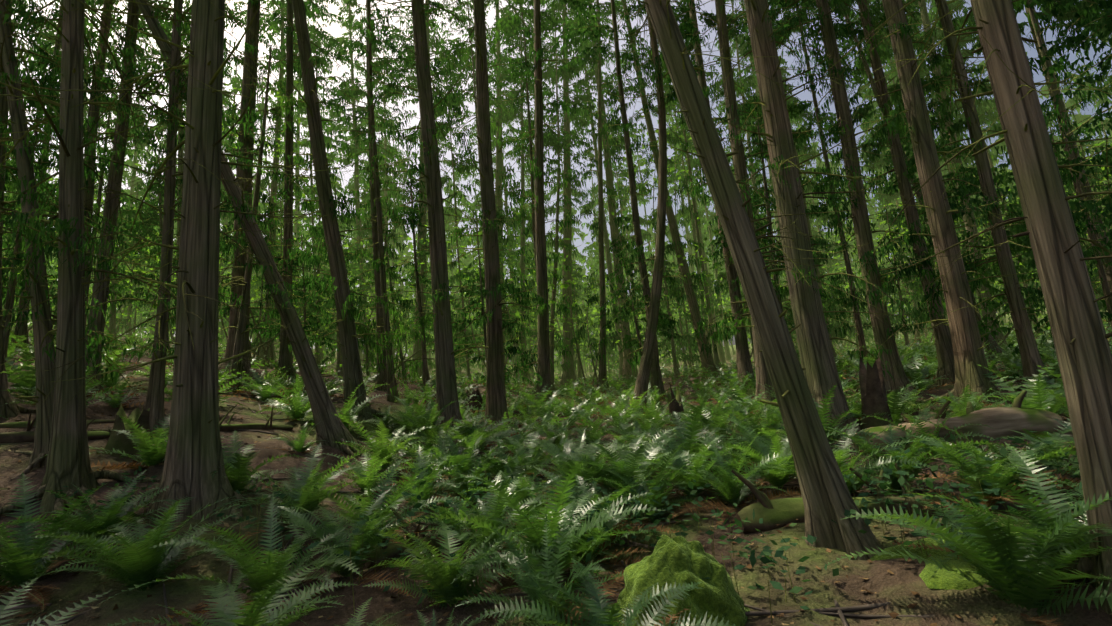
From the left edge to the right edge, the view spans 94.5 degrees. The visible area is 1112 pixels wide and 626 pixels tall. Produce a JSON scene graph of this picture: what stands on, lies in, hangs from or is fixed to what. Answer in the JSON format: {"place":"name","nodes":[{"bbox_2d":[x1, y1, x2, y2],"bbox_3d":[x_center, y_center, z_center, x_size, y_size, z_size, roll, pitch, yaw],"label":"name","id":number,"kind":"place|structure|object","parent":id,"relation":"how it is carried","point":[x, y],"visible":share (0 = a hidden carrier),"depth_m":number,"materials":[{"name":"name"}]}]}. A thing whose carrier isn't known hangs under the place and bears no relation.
{"place":"outdoors","nodes":[
{"label":"outdoors","id":0,"kind":"place"},
{"bbox_2d":[0,308,1111,625],"bbox_3d":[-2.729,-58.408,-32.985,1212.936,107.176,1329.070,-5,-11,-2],"label":"forest floor","id":1,"kind":"structure","parent":0,"point":[970,606],"depth_m":4.21,"materials":[{"name":"brown soil"}]},
{"bbox_2d":[0,0,147,417],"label":"cedar tree","id":2,"kind":"object","parent":1,"relation":"on","point":[8,410],"visible":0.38,"depth_m":8.40,"materials":[{"name":"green plant"}]},
{"bbox_2d":[0,0,181,479],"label":"cedar tree","id":3,"kind":"object","parent":1,"relation":"on","point":[35,267],"visible":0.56,"depth_m":6.90,"materials":[{"name":"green plant"}]},
{"bbox_2d":[3,0,224,392],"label":"cedar tree","id":4,"kind":"object","parent":1,"relation":"on","point":[103,296],"visible":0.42,"depth_m":11.12,"materials":[{"name":"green plant"}]},
{"bbox_2d":[0,0,257,524],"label":"cedar tree","id":5,"kind":"object","parent":1,"relation":"on","point":[68,461],"visible":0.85,"depth_m":6.04,"materials":[{"name":"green plant"}]},
{"bbox_2d":[4,0,300,434],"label":"cedar tree","id":6,"kind":"object","parent":1,"relation":"on","point":[154,403],"visible":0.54,"depth_m":8.20,"materials":[{"name":"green plant"}]},
{"bbox_2d":[6,0,362,524],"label":"cedar tree","id":7,"kind":"object","parent":1,"relation":"on","point":[193,457],"visible":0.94,"depth_m":5.68,"materials":[{"name":"brown plant"}]},
{"bbox_2d":[84,0,371,458],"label":"cedar tree","id":8,"kind":"object","parent":1,"relation":"on","point":[332,429],"visible":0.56,"depth_m":8.84,"materials":[{"name":"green plant"}]},
{"bbox_2d":[218,0,301,380],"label":"cedar tree","id":9,"kind":"object","parent":1,"relation":"on","point":[251,43],"visible":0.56,"depth_m":17.56,"materials":[{"name":"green plant"}]},
{"bbox_2d":[223,0,341,381],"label":"cedar tree","id":10,"kind":"object","parent":1,"relation":"on","point":[285,359],"visible":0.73,"depth_m":18.62,"materials":[{"name":"green plant"}]},
{"bbox_2d":[241,0,427,420],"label":"cedar tree","id":11,"kind":"object","parent":1,"relation":"on","point":[348,331],"visible":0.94,"depth_m":11.94,"materials":[{"name":"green plant"}]},
{"bbox_2d":[317,0,428,391],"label":"cedar tree","id":12,"kind":"object","parent":1,"relation":"on","point":[381,377],"visible":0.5,"depth_m":20.33,"materials":[{"name":"green plant"}]},
{"bbox_2d":[364,0,492,377],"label":"cedar tree","id":13,"kind":"object","parent":1,"relation":"on","point":[409,79],"visible":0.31,"depth_m":33.66,"materials":[{"name":"green plant"}]},
{"bbox_2d":[343,0,527,434],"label":"cedar tree","id":14,"kind":"object","parent":1,"relation":"on","point":[446,382],"visible":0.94,"depth_m":11.71,"materials":[{"name":"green plant"}]},
{"bbox_2d":[445,0,534,380],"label":"cedar tree","id":15,"kind":"object","parent":1,"relation":"on","point":[497,171],"visible":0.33,"depth_m":37.69,"materials":[{"name":"green plant"}]},
{"bbox_2d":[427,0,558,434],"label":"cedar tree","id":16,"kind":"object","parent":1,"relation":"on","point":[496,403],"visible":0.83,"depth_m":13.57,"materials":[{"name":"green plant"}]},
{"bbox_2d":[102,355,893,457],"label":"rotten stumps","id":17,"kind":"object","parent":1,"relation":"on","point":[873,392],"visible":0.62,"depth_m":8.00,"materials":[{"name":"brown wood"}]},
{"bbox_2d":[4,93,1004,371],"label":"forest trees","id":18,"kind":"object","parent":1,"relation":"on","point":[874,217],"visible":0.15,"depth_m":69.90,"materials":[{"name":"green plant"}]},
{"bbox_2d":[24,0,1003,380],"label":"forest trees","id":19,"kind":"object","parent":1,"relation":"on","point":[880,198],"visible":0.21,"depth_m":39.61,"materials":[{"name":"green plant"}]},
{"bbox_2d":[489,1,559,384],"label":"cedar tree","id":20,"kind":"object","parent":1,"relation":"on","point":[510,94],"visible":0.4,"depth_m":36.95,"materials":[{"name":"green plant"}]},
{"bbox_2d":[0,388,1065,569],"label":"fallen logs","id":21,"kind":"object","parent":1,"relation":"on","point":[1004,421],"visible":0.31,"depth_m":7.04,"materials":[{"name":"brown wood"}]},
{"bbox_2d":[0,351,1082,625],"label":"fallen sticks","id":22,"kind":"object","parent":1,"relation":"on","point":[840,611],"visible":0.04,"depth_m":3.90,"materials":[{"name":"brown wood"}]},
{"bbox_2d":[492,0,600,405],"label":"cedar tree","id":23,"kind":"object","parent":1,"relation":"on","point":[542,363],"visible":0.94,"depth_m":19.29,"materials":[{"name":"green plant"}]},
{"bbox_2d":[0,363,1111,625],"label":"sword ferns","id":24,"kind":"object","parent":1,"relation":"on","point":[1014,569],"visible":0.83,"depth_m":4.50,"materials":[{"name":"green plant"}]},
{"bbox_2d":[1,354,1111,625],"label":"leaf litter","id":25,"kind":"object","parent":1,"relation":"on","point":[891,614],"visible":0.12,"depth_m":4.04,"materials":[{"name":"brown plant"}]},
{"bbox_2d":[2,0,1111,392],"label":"trees","id":26,"kind":"object","parent":1,"relation":"on","point":[672,338],"visible":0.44,"depth_m":19.84,"materials":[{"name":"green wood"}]},
{"bbox_2d":[2,0,1111,402],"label":"forest trees","id":27,"kind":"object","parent":1,"relation":"on","point":[742,348],"visible":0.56,"depth_m":19.86,"materials":[{"name":"green plant"}]},
{"bbox_2d":[2,0,1111,391],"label":"forest trees","id":28,"kind":"object","parent":1,"relation":"on","point":[268,22],"visible":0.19,"depth_m":28.54,"materials":[{"name":"green plant"}]},
{"bbox_2d":[2,70,1111,386],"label":"trees","id":29,"kind":"object","parent":1,"relation":"on","point":[558,328],"visible":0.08,"depth_m":29.16,"materials":[{"name":"green plant"}]},
{"bbox_2d":[3,44,1111,372],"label":"forest trees","id":30,"kind":"object","parent":1,"relation":"on","point":[821,162],"visible":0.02,"depth_m":95.36,"materials":[{"name":"green plant"}]},
{"bbox_2d":[4,0,1111,376],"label":"forest trees","id":31,"kind":"object","parent":1,"relation":"on","point":[590,248],"visible":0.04,"depth_m":52.52,"materials":[{"name":"green plant"}]},
{"bbox_2d":[5,313,1111,441],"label":"sword ferns","id":32,"kind":"object","parent":1,"relation":"on","point":[922,367],"visible":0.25,"depth_m":14.59,"materials":[{"name":"green plant"}]},
{"bbox_2d":[507,0,616,385],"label":"cedar tree","id":33,"kind":"object","parent":1,"relation":"on","point":[567,366],"visible":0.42,"depth_m":34.36,"materials":[{"name":"green plant"}]},
{"bbox_2d":[54,416,1086,623],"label":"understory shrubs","id":34,"kind":"object","parent":1,"relation":"on","point":[766,552],"visible":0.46,"depth_m":4.30,"materials":[{"name":"green plant"}]},
{"bbox_2d":[92,95,1074,374],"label":"forest trees","id":35,"kind":"object","parent":1,"relation":"on","point":[466,263],"visible":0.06,"depth_m":86.60,"materials":[{"name":"green plant"}]},
{"bbox_2d":[546,0,647,387],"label":"cedar tree","id":36,"kind":"object","parent":1,"relation":"on","point":[598,225],"visible":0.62,"depth_m":27.29,"materials":[{"name":"green plant"}]},
{"bbox_2d":[95,36,1111,369],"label":"forest trees","id":37,"kind":"object","parent":1,"relation":"on","point":[461,204],"visible":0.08,"depth_m":59.30,"materials":[{"name":"green plant"}]},
{"bbox_2d":[580,0,732,376],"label":"cedar tree","id":38,"kind":"object","parent":1,"relation":"on","point":[677,246],"visible":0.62,"depth_m":26.95,"materials":[{"name":"green plant"}]},
{"bbox_2d":[593,0,720,412],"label":"cedar tree","id":39,"kind":"object","parent":1,"relation":"on","point":[642,383],"visible":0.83,"depth_m":16.73,"materials":[{"name":"green plant"}]},
{"bbox_2d":[614,535,749,625],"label":"mossy rock","id":40,"kind":"object","parent":1,"relation":"on","point":[681,560],"visible":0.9,"depth_m":3.12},
{"bbox_2d":[655,0,821,413],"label":"cedar tree","id":41,"kind":"object","parent":1,"relation":"on","point":[740,170],"visible":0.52,"depth_m":13.88,"materials":[{"name":"green plant"}]},
{"bbox_2d":[608,0,897,559],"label":"cedar tree","id":42,"kind":"object","parent":1,"relation":"on","point":[826,495],"visible":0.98,"depth_m":4.25,"materials":[{"name":"brown plant"}]},
{"bbox_2d":[673,0,927,442],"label":"cedar tree","id":43,"kind":"object","parent":1,"relation":"on","point":[817,360],"visible":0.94,"depth_m":8.68,"materials":[{"name":"green plant"}]},
{"bbox_2d":[735,0,939,400],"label":"cedar tree","id":44,"kind":"object","parent":1,"relation":"on","point":[874,297],"visible":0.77,"depth_m":12.17,"materials":[{"name":"green plant"}]},
{"bbox_2d":[785,0,1003,384],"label":"cedar tree","id":45,"kind":"object","parent":1,"relation":"on","point":[943,344],"visible":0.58,"depth_m":12.99,"materials":[{"name":"green plant"}]},
{"bbox_2d":[793,0,1036,411],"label":"cedar tree","id":46,"kind":"object","parent":1,"relation":"on","point":[968,350],"visible":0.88,"depth_m":10.50,"materials":[{"name":"green plant"}]},
{"bbox_2d":[834,0,1101,391],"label":"cedar tree","id":47,"kind":"object","parent":1,"relation":"on","point":[1031,360],"visible":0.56,"depth_m":10.75,"materials":[{"name":"green plant"}]},
{"bbox_2d":[826,0,1111,613],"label":"cedar tree","id":48,"kind":"object","parent":1,"relation":"on","point":[1080,336],"visible":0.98,"depth_m":3.14,"materials":[{"name":"brown plant"}]},
{"bbox_2d":[868,522,1087,589],"bbox_3d":[3.412,1.625,3.630,2.557,0.169,1.291,-5,-11,-2],"label":"moss hummock","id":49,"kind":"object","parent":1,"relation":"on","point":[944,578],"visible":0.08,"depth_m":3.36,"materials":[{"name":"green plant"}]},
{"bbox_2d":[5,0,1111,365],"label":"sky","id":50,"kind":"structure","parent":0,"point":[336,31],"materials":[{"name":"white"}]}
]}

